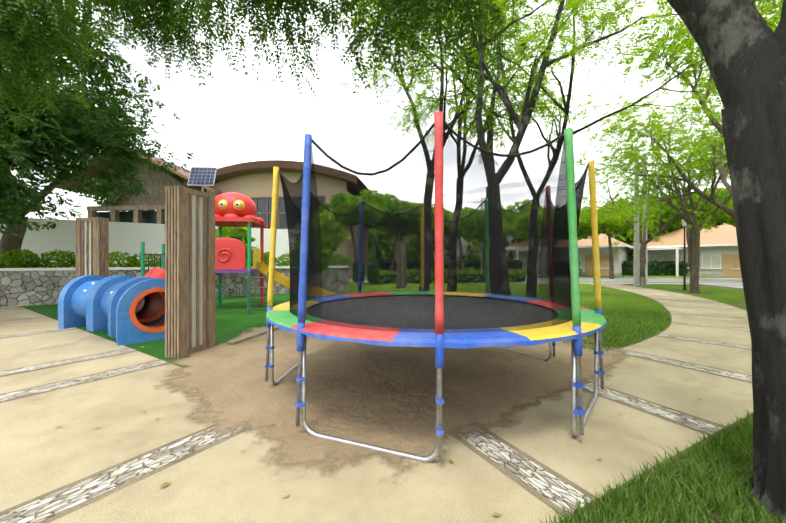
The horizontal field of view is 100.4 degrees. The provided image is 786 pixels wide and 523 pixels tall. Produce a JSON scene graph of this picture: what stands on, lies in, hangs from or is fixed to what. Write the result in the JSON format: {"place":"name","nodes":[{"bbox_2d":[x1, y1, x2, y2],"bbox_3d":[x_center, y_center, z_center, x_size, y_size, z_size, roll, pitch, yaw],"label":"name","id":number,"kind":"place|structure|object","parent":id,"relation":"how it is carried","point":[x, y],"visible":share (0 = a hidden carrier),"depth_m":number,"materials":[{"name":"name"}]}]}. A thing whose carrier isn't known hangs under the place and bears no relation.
{"place":"outdoors","nodes":[
{"label":"outdoors","id":0,"kind":"place"},
{"bbox_2d":[364,220,389,228],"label":"tree","id":1,"kind":"object","parent":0,"point":[379,225],"depth_m":34.43,"materials":[{"name":"green plant"}]},
{"bbox_2d":[20,274,752,522],"bbox_3d":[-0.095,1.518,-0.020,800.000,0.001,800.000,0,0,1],"label":"ground","id":2,"kind":"structure","parent":0,"point":[615,300],"depth_m":13.81,"materials":[{"name":"green plant"}]},
{"bbox_2d":[0,0,193,267],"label":"tree","id":3,"kind":"object","parent":2,"relation":"on","point":[101,125],"depth_m":10.96,"materials":[{"name":"green plant"}]},
{"bbox_2d":[56,149,222,223],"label":"building","id":4,"kind":"structure","parent":2,"relation":"on","point":[132,209],"depth_m":30.45,"materials":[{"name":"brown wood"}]},
{"bbox_2d":[0,218,289,267],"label":"white wall","id":5,"kind":"structure","parent":2,"relation":"on","point":[127,237],"depth_m":15.65,"materials":[{"name":"paint"}]},
{"bbox_2d":[0,266,347,306],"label":"stone wall","id":6,"kind":"structure","parent":2,"relation":"on","point":[29,286],"depth_m":11.62,"materials":[{"name":"grey stone"}]},
{"bbox_2d":[25,293,344,367],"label":"play turf","id":7,"kind":"structure","parent":2,"relation":"on","point":[233,319],"depth_m":8.52,"materials":[{"name":"green plant"}]},
{"bbox_2d":[76,217,108,277],"bbox_3d":[-8.190,0.168,8.920,0.740,2.700,0.290,0,0,9],"label":"slat screen","id":8,"kind":"object","parent":7,"relation":"on","point":[92,245],"visible":0.52,"depth_m":8.82,"materials":[{"name":"brown wood"}]},
{"bbox_2d":[58,275,139,330],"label":"play tunnel","id":9,"kind":"structure","parent":7,"relation":"on","point":[75,295],"depth_m":7.39,"materials":[{"name":"blue plastic"}]},
{"bbox_2d":[90,276,164,335],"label":"play tunnel","id":10,"kind":"structure","parent":7,"relation":"on","point":[151,306],"depth_m":7.19,"materials":[{"name":"blue plastic"}]},
{"bbox_2d":[109,277,164,345],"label":"play tunnel","id":11,"kind":"structure","parent":7,"relation":"on","point":[126,327],"depth_m":6.12,"materials":[{"name":"blue plastic"}]},
{"bbox_2d":[141,192,334,314],"bbox_3d":[-4.708,-0.332,10.222,6.350,3.844,3.193,0,0,-7],"label":"playground playset","id":12,"kind":"object","parent":7,"relation":"on","point":[234,209],"visible":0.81,"depth_m":10.13,"materials":[{"name":"red plastic"}]},
{"bbox_2d":[187,167,216,191],"bbox_3d":[-8.364,-1.335,14.375,1.100,5.705,0.372,0,0,-4],"label":"solar panel frame","id":13,"kind":"object","parent":2,"relation":"on","point":[202,188],"visible":0.26,"depth_m":14.33,"materials":[{"name":"silver metal"}]},
{"bbox_2d":[188,167,215,184],"bbox_3d":[-8.362,-3.742,14.348,1.040,0.827,0.301,0,0,-4],"label":"solar panel","id":14,"kind":"object","parent":13,"relation":"attached to","point":[201,176],"visible":1,"depth_m":14.34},
{"bbox_2d":[227,326,278,344],"bbox_3d":[-2.298,1.483,8.419,0.160,0.070,5.200,0,0,14],"label":"turf edging","id":15,"kind":"object","parent":2,"relation":"on","point":[246,337],"visible":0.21,"depth_m":6.32,"materials":[{"name":"stone"}]},
{"bbox_2d":[183,160,367,278],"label":"building","id":16,"kind":"structure","parent":2,"relation":"on","point":[253,180],"depth_m":28.63,"materials":[{"name":"beige paint"}]},
{"bbox_2d":[352,260,379,283],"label":"topiary shrubs","id":17,"kind":"object","parent":2,"relation":"on","point":[373,261],"depth_m":21.03,"materials":[{"name":"green plant"}]},
{"bbox_2d":[373,227,375,259],"bbox_3d":[-2.203,-2.732,38.539,2.002,8.500,0.323,0,0,-17],"label":"trunk","id":18,"kind":"object","parent":2,"relation":"on","point":[374,243],"depth_m":38.42,"materials":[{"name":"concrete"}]},
{"bbox_2d":[0,285,751,522],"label":"paving border","id":19,"kind":"object","parent":2,"relation":"on","point":[528,488],"visible":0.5,"depth_m":2.63,"materials":[{"name":"beige concrete"}]},
{"bbox_2d":[0,284,752,522],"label":"path slabs","id":20,"kind":"structure","parent":2,"relation":"on","point":[228,481],"depth_m":2.69,"materials":[{"name":"beige concrete"}]},
{"bbox_2d":[0,285,751,522],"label":"path pebble strips","id":21,"kind":"object","parent":20,"relation":"on","point":[548,485],"visible":0.79,"depth_m":2.59,"materials":[{"name":"white gravel"}]},
{"bbox_2d":[43,341,740,522],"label":"fallen leaves","id":22,"kind":"object","parent":20,"relation":"on","point":[286,495],"visible":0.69,"depth_m":2.96,"materials":[{"name":"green plant"}]},
{"bbox_2d":[641,277,644,287],"bbox_3d":[14.241,1.208,18.653,0.171,0.620,0.180,0,0,1],"label":"bollard","id":23,"kind":"object","parent":20,"relation":"on","point":[642,282],"visible":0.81,"depth_m":18.60,"materials":[{"name":"grey concrete"}]},
{"bbox_2d":[25,284,752,522],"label":"grass edge","id":24,"kind":"object","parent":2,"relation":"on","point":[652,469],"visible":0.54,"depth_m":2.96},
{"bbox_2d":[155,325,629,481],"bbox_3d":[0.266,1.498,5.588,8.036,0.001,6.947,0,0,1],"label":"sand patch","id":25,"kind":"object","parent":2,"relation":"on","point":[397,396],"visible":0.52,"depth_m":3.83,"materials":[{"name":"brown sand"}]},
{"bbox_2d":[165,185,214,358],"bbox_3d":[-3.369,0.168,5.477,0.290,2.700,0.740,0,0,14],"label":"wooden post","id":26,"kind":"object","parent":25,"relation":"on","point":[189,271],"visible":0.9,"depth_m":5.29,"materials":[{"name":"brown wood"}]},
{"bbox_2d":[265,306,603,461],"bbox_3d":[0.457,0.203,4.388,3.966,2.632,4.074,0,0,1],"label":"trampoline frame","id":27,"kind":"object","parent":25,"relation":"on","point":[575,391],"visible":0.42,"depth_m":2.81,"materials":[{"name":"silver metal"}]},
{"bbox_2d":[309,295,550,328],"bbox_3d":[0.457,0.633,4.388,3.458,0.030,3.458,0,0,1],"label":"trampoline mat","id":28,"kind":"object","parent":27,"relation":"attached to","point":[428,311],"depth_m":4.09,"materials":[{"name":"black fabric"}]},
{"bbox_2d":[279,125,586,332],"bbox_3d":[0.457,-0.260,4.388,3.614,1.665,3.758,0,0,1],"label":"safety net","id":29,"kind":"object","parent":27,"relation":"attached to","point":[553,265],"visible":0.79,"depth_m":2.94,"materials":[{"name":"black fabric"}]},
{"bbox_2d":[279,122,588,221],"bbox_3d":[0.457,-0.890,4.388,3.638,0.425,3.780,0,0,1],"label":"trampoline net border","id":30,"kind":"object","parent":29,"relation":"attached to","point":[420,142],"visible":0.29,"depth_m":2.78,"materials":[{"name":"black fabric"}]},
{"bbox_2d":[266,134,602,368],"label":"trampoline poles","id":31,"kind":"object","parent":27,"relation":"attached to","point":[439,341],"visible":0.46,"depth_m":2.85,"materials":[{"name":"blue plastic"}]},
{"bbox_2d":[267,161,601,308],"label":"trampoline poles","id":32,"kind":"object","parent":27,"relation":"attached to","point":[594,230],"visible":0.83,"depth_m":3.69,"materials":[{"name":"yellow plastic"}]},
{"bbox_2d":[265,339,604,435],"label":"pole clamps","id":33,"kind":"object","parent":27,"relation":"attached to","point":[441,402],"visible":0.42,"depth_m":2.81,"materials":[{"name":"blue plastic"}]},
{"bbox_2d":[266,291,605,348],"bbox_3d":[0.457,0.605,4.388,4.026,0.059,4.026,0,0,1],"label":"trampoline safety pad","id":34,"kind":"object","parent":27,"relation":"on","point":[281,316],"visible":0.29,"depth_m":2.69,"materials":[{"name":"multicoloured plastic"}]},
{"bbox_2d":[434,111,443,333],"bbox_3d":[0.344,-0.297,2.447,0.068,1.653,0.139,0,0,1],"label":"trampoline pole","id":35,"kind":"object","parent":27,"relation":"attached to","point":[439,233],"visible":1,"depth_m":2.42,"materials":[{"name":"red plastic"}]},
{"bbox_2d":[484,128,580,325],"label":"trampoline poles","id":36,"kind":"object","parent":27,"relation":"attached to","point":[572,230],"visible":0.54,"depth_m":2.73,"materials":[{"name":"green plastic"}]},
{"bbox_2d":[378,222,420,239],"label":"tree","id":37,"kind":"object","parent":2,"relation":"on","point":[395,229],"depth_m":36.18,"materials":[{"name":"green plant"}]},
{"bbox_2d":[396,240,406,287],"bbox_3d":[0.490,0.168,18.771,0.290,2.700,0.740,0,0,31],"label":"slat screen","id":38,"kind":"object","parent":2,"relation":"on","point":[404,247],"depth_m":18.52,"materials":[{"name":"brown wood"}]},
{"bbox_2d":[389,203,434,232],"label":"tree","id":39,"kind":"object","parent":2,"relation":"on","point":[412,224],"depth_m":32.26,"materials":[{"name":"green plant"}]},
{"bbox_2d":[368,227,457,260],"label":"tree line","id":40,"kind":"object","parent":2,"relation":"on","point":[408,245],"depth_m":48.31,"materials":[{"name":"green plant"}]},
{"bbox_2d":[335,0,552,290],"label":"tree","id":41,"kind":"object","parent":2,"relation":"on","point":[519,93],"depth_m":9.63,"materials":[{"name":"green plant"}]},
{"bbox_2d":[368,259,522,273],"bbox_3d":[5.817,0.714,39.290,18.627,2.149,1.770,0,0,10],"label":"hedge","id":42,"kind":"object","parent":2,"relation":"on","point":[471,261],"depth_m":38.93,"materials":[{"name":"green plant"}]},
{"bbox_2d":[371,267,525,283],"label":"lawn hedge","id":43,"kind":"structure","parent":2,"relation":"on","point":[445,270],"depth_m":22.90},
{"bbox_2d":[432,233,516,262],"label":"bush","id":44,"kind":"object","parent":2,"relation":"on","point":[466,243],"depth_m":45.45,"materials":[{"name":"green plant"}]},
{"bbox_2d":[474,197,483,273],"bbox_3d":[9.736,-2.732,35.762,2.002,8.500,0.323,0,0,-17],"label":"utility pole","id":45,"kind":"object","parent":2,"relation":"on","point":[482,241],"depth_m":35.65,"materials":[{"name":"concrete"}]},
{"bbox_2d":[388,0,572,291],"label":"tree","id":46,"kind":"object","parent":2,"relation":"on","point":[534,109],"depth_m":11.62,"materials":[{"name":"green plant"}]},
{"bbox_2d":[460,219,508,272],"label":"tree","id":47,"kind":"object","parent":2,"relation":"on","point":[484,235],"depth_m":32.19,"materials":[{"name":"green plant"}]},
{"bbox_2d":[501,207,513,225],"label":"tree","id":48,"kind":"object","parent":2,"relation":"on","point":[508,216],"depth_m":35.67,"materials":[{"name":"green plant"}]},
{"bbox_2d":[507,208,542,240],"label":"tree","id":49,"kind":"object","parent":2,"relation":"on","point":[513,214],"depth_m":39.24,"materials":[{"name":"green plant"}]},
{"bbox_2d":[507,208,542,263],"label":"tree","id":50,"kind":"object","parent":2,"relation":"on","point":[541,212],"depth_m":28.17,"materials":[{"name":"green plant"}]},
{"bbox_2d":[368,192,733,263],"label":"tree line","id":51,"kind":"object","parent":2,"relation":"on","point":[627,240],"depth_m":43.96,"materials":[{"name":"green plant"}]},
{"bbox_2d":[506,233,633,275],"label":"orange house","id":52,"kind":"structure","parent":2,"relation":"on","point":[585,256],"depth_m":35.41,"materials":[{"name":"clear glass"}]},
{"bbox_2d":[367,0,780,294],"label":"tree","id":53,"kind":"object","parent":2,"relation":"on","point":[569,4],"depth_m":8.09,"materials":[{"name":"green plant"}]},
{"bbox_2d":[387,0,774,297],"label":"tree","id":54,"kind":"object","parent":2,"relation":"on","point":[702,107],"depth_m":9.81,"materials":[{"name":"green plant"}]},
{"bbox_2d":[577,206,599,239],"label":"tree","id":55,"kind":"object","parent":2,"relation":"on","point":[583,235],"depth_m":30.97,"materials":[{"name":"green plant"}]},
{"bbox_2d":[562,309,671,350],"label":"lawn","id":56,"kind":"structure","parent":2,"relation":"on","point":[620,333],"depth_m":7.26,"materials":[{"name":"green plant"}]},
{"bbox_2d":[579,260,689,275],"bbox_3d":[27.196,0.786,35.527,19.645,2.032,1.785,0,0,10],"label":"hedge","id":57,"kind":"object","parent":2,"relation":"on","point":[659,263],"depth_m":34.95,"materials":[{"name":"green plant"}]},
{"bbox_2d":[628,151,648,285],"bbox_3d":[14.976,-2.732,20.137,2.002,8.500,0.323,0,0,-17],"label":"utility pole","id":58,"kind":"object","parent":2,"relation":"on","point":[636,271],"visible":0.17,"depth_m":20.02,"materials":[{"name":"concrete"}]},
{"bbox_2d":[389,162,685,210],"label":"power wires","id":59,"kind":"object","parent":58,"relation":"attached to","point":[505,188],"visible":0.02,"depth_m":26.56,"materials":[{"name":"black"}]},
{"bbox_2d":[618,196,682,234],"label":"tree","id":60,"kind":"object","parent":2,"relation":"on","point":[670,228],"depth_m":38.41,"materials":[{"name":"green plant"}]},
{"bbox_2d":[579,88,731,284],"bbox_3d":[15.910,-4.969,21.247,10.289,13.026,14.422,0,0,1],"label":"street tree","id":61,"kind":"object","parent":2,"relation":"on","point":[585,219],"depth_m":21.09,"materials":[{"name":"green plant"}]},
{"bbox_2d":[539,407,785,522],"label":"lawn","id":62,"kind":"structure","parent":2,"relation":"on","point":[662,482],"depth_m":2.09,"materials":[{"name":"green plant"}]},
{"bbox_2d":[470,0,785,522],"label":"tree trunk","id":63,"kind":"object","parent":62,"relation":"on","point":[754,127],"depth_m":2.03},
{"bbox_2d":[0,0,781,106],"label":"tree limb","id":64,"kind":"object","parent":63,"relation":"attached to","point":[736,42],"visible":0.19,"depth_m":2.28,"materials":[{"name":"black plant"}]},
{"bbox_2d":[0,0,542,136],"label":"big tree leaves","id":65,"kind":"object","parent":64,"relation":"on","point":[15,34],"visible":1,"depth_m":4.76,"materials":[{"name":"green plant"}]},
{"bbox_2d":[681,219,686,289],"bbox_3d":[15.513,-0.432,17.423,0.310,3.900,0.310,0,0,41],"label":"street lamp","id":66,"kind":"object","parent":2,"relation":"on","point":[684,223],"visible":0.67,"depth_m":17.39,"materials":[{"name":"black metal"}]},
{"bbox_2d":[629,223,741,276],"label":"white street house","id":67,"kind":"structure","parent":2,"relation":"on","point":[719,255],"depth_m":33.42,"materials":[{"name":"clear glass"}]},
{"bbox_2d":[672,291,714,293],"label":"tree base soil","id":68,"kind":"structure","parent":2,"relation":"on","point":[695,293],"depth_m":15.97,"materials":[{"name":"soil"}]},
{"bbox_2d":[586,81,730,291],"bbox_3d":[14.952,-3.470,15.233,9.052,10.014,10.069,0,0,1],"label":"street tree","id":69,"kind":"object","parent":68,"relation":"on","point":[650,185],"depth_m":16.75,"materials":[{"name":"green plant"}]},
{"bbox_2d":[596,80,732,292],"bbox_3d":[15.096,-3.719,14.527,9.938,10.521,11.244,0,0,1],"label":"street tree","id":70,"kind":"object","parent":68,"relation":"on","point":[632,183],"depth_m":15.93,"materials":[{"name":"green plant"}]},
{"bbox_2d":[727,302,745,305],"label":"tree base soil","id":71,"kind":"structure","parent":2,"relation":"on","point":[738,303],"depth_m":11.79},
{"bbox_2d":[555,76,734,253],"bbox_3d":[12.031,-3.322,10.120,11.038,9.746,12.958,0,0,1],"label":"street tree","id":72,"kind":"object","parent":71,"relation":"on","point":[702,138],"depth_m":12.60,"materials":[{"name":"green plant"}]},
{"bbox_2d":[0,0,779,252],"label":"sky","id":73,"kind":"structure","parent":0,"point":[231,119],"materials":[{"name":"white"}]},
{"bbox_2d":[349,277,742,287],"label":"street","id":74,"kind":"structure","parent":0,"point":[720,280],"depth_m":26.08,"materials":[{"name":"grey asphalt"}]},
{"bbox_2d":[71,175,156,211],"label":"tree","id":75,"kind":"object","parent":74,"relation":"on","point":[97,195],"depth_m":29.92,"materials":[{"name":"green plant"}]},
{"bbox_2d":[319,189,386,279],"bbox_3d":[-3.604,-2.296,26.618,6.191,7.648,5.660,0,0,1],"label":"tree","id":76,"kind":"object","parent":74,"relation":"on","point":[353,205],"depth_m":25.53,"materials":[{"name":"green plant"}]},
{"bbox_2d":[368,193,420,273],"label":"tree","id":77,"kind":"object","parent":74,"relation":"on","point":[397,205],"depth_m":31.16,"materials":[{"name":"green plant"}]},
{"bbox_2d":[431,206,502,272],"bbox_3d":[6.694,-1.813,30.425,6.648,6.694,4.916,0,0,1],"label":"tree","id":78,"kind":"object","parent":74,"relation":"on","point":[465,212],"depth_m":29.47,"materials":[{"name":"green plant"}]},
{"bbox_2d":[578,204,651,278],"bbox_3d":[19.026,-1.875,28.959,6.470,6.791,4.620,0,0,1],"label":"tree","id":79,"kind":"object","parent":74,"relation":"on","point":[603,227],"depth_m":28.14,"materials":[{"name":"green plant"}]},
{"bbox_2d":[649,187,734,278],"bbox_3d":[24.253,-2.191,25.353,6.102,7.437,5.695,0,0,1],"label":"tree","id":80,"kind":"object","parent":74,"relation":"on","point":[669,213],"depth_m":25.64,"materials":[{"name":"green plant"}]},
{"bbox_2d":[687,283,743,290],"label":"street kerb","id":81,"kind":"structure","parent":74,"relation":"on","point":[724,287],"depth_m":18.65,"materials":[{"name":"concrete"}]},
{"bbox_2d":[349,281,742,284],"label":"back sidewalk","id":82,"kind":"structure","parent":0,"point":[650,283],"depth_m":22.29,"materials":[{"name":"concrete"}]},
{"bbox_2d":[640,156,653,282],"bbox_3d":[17.744,-2.982,23.073,2.002,9.000,0.323,0,0,-17],"label":"utility pole","id":83,"kind":"object","parent":82,"relation":"on","point":[646,270],"visible":0.08,"depth_m":22.94,"materials":[{"name":"concrete"}]},
{"bbox_2d":[594,0,781,136],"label":"street tree","id":84,"kind":"object","parent":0,"point":[673,49],"depth_m":9.25,"materials":[{"name":"green plant"}]},
{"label":"planter bed","id":85,"kind":"object","parent":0,"visible":0},
{"bbox_2d":[0,248,351,267],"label":"planter shrubs","id":86,"kind":"object","parent":85,"relation":"on","point":[32,260],"visible":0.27,"depth_m":12.91,"materials":[{"name":"green plant"}]},
{"bbox_2d":[215,209,350,273],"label":"playground plants","id":87,"kind":"object","parent":85,"relation":"on","point":[239,233],"visible":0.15,"depth_m":13.23,"materials":[{"name":"green plant"}]}
]}

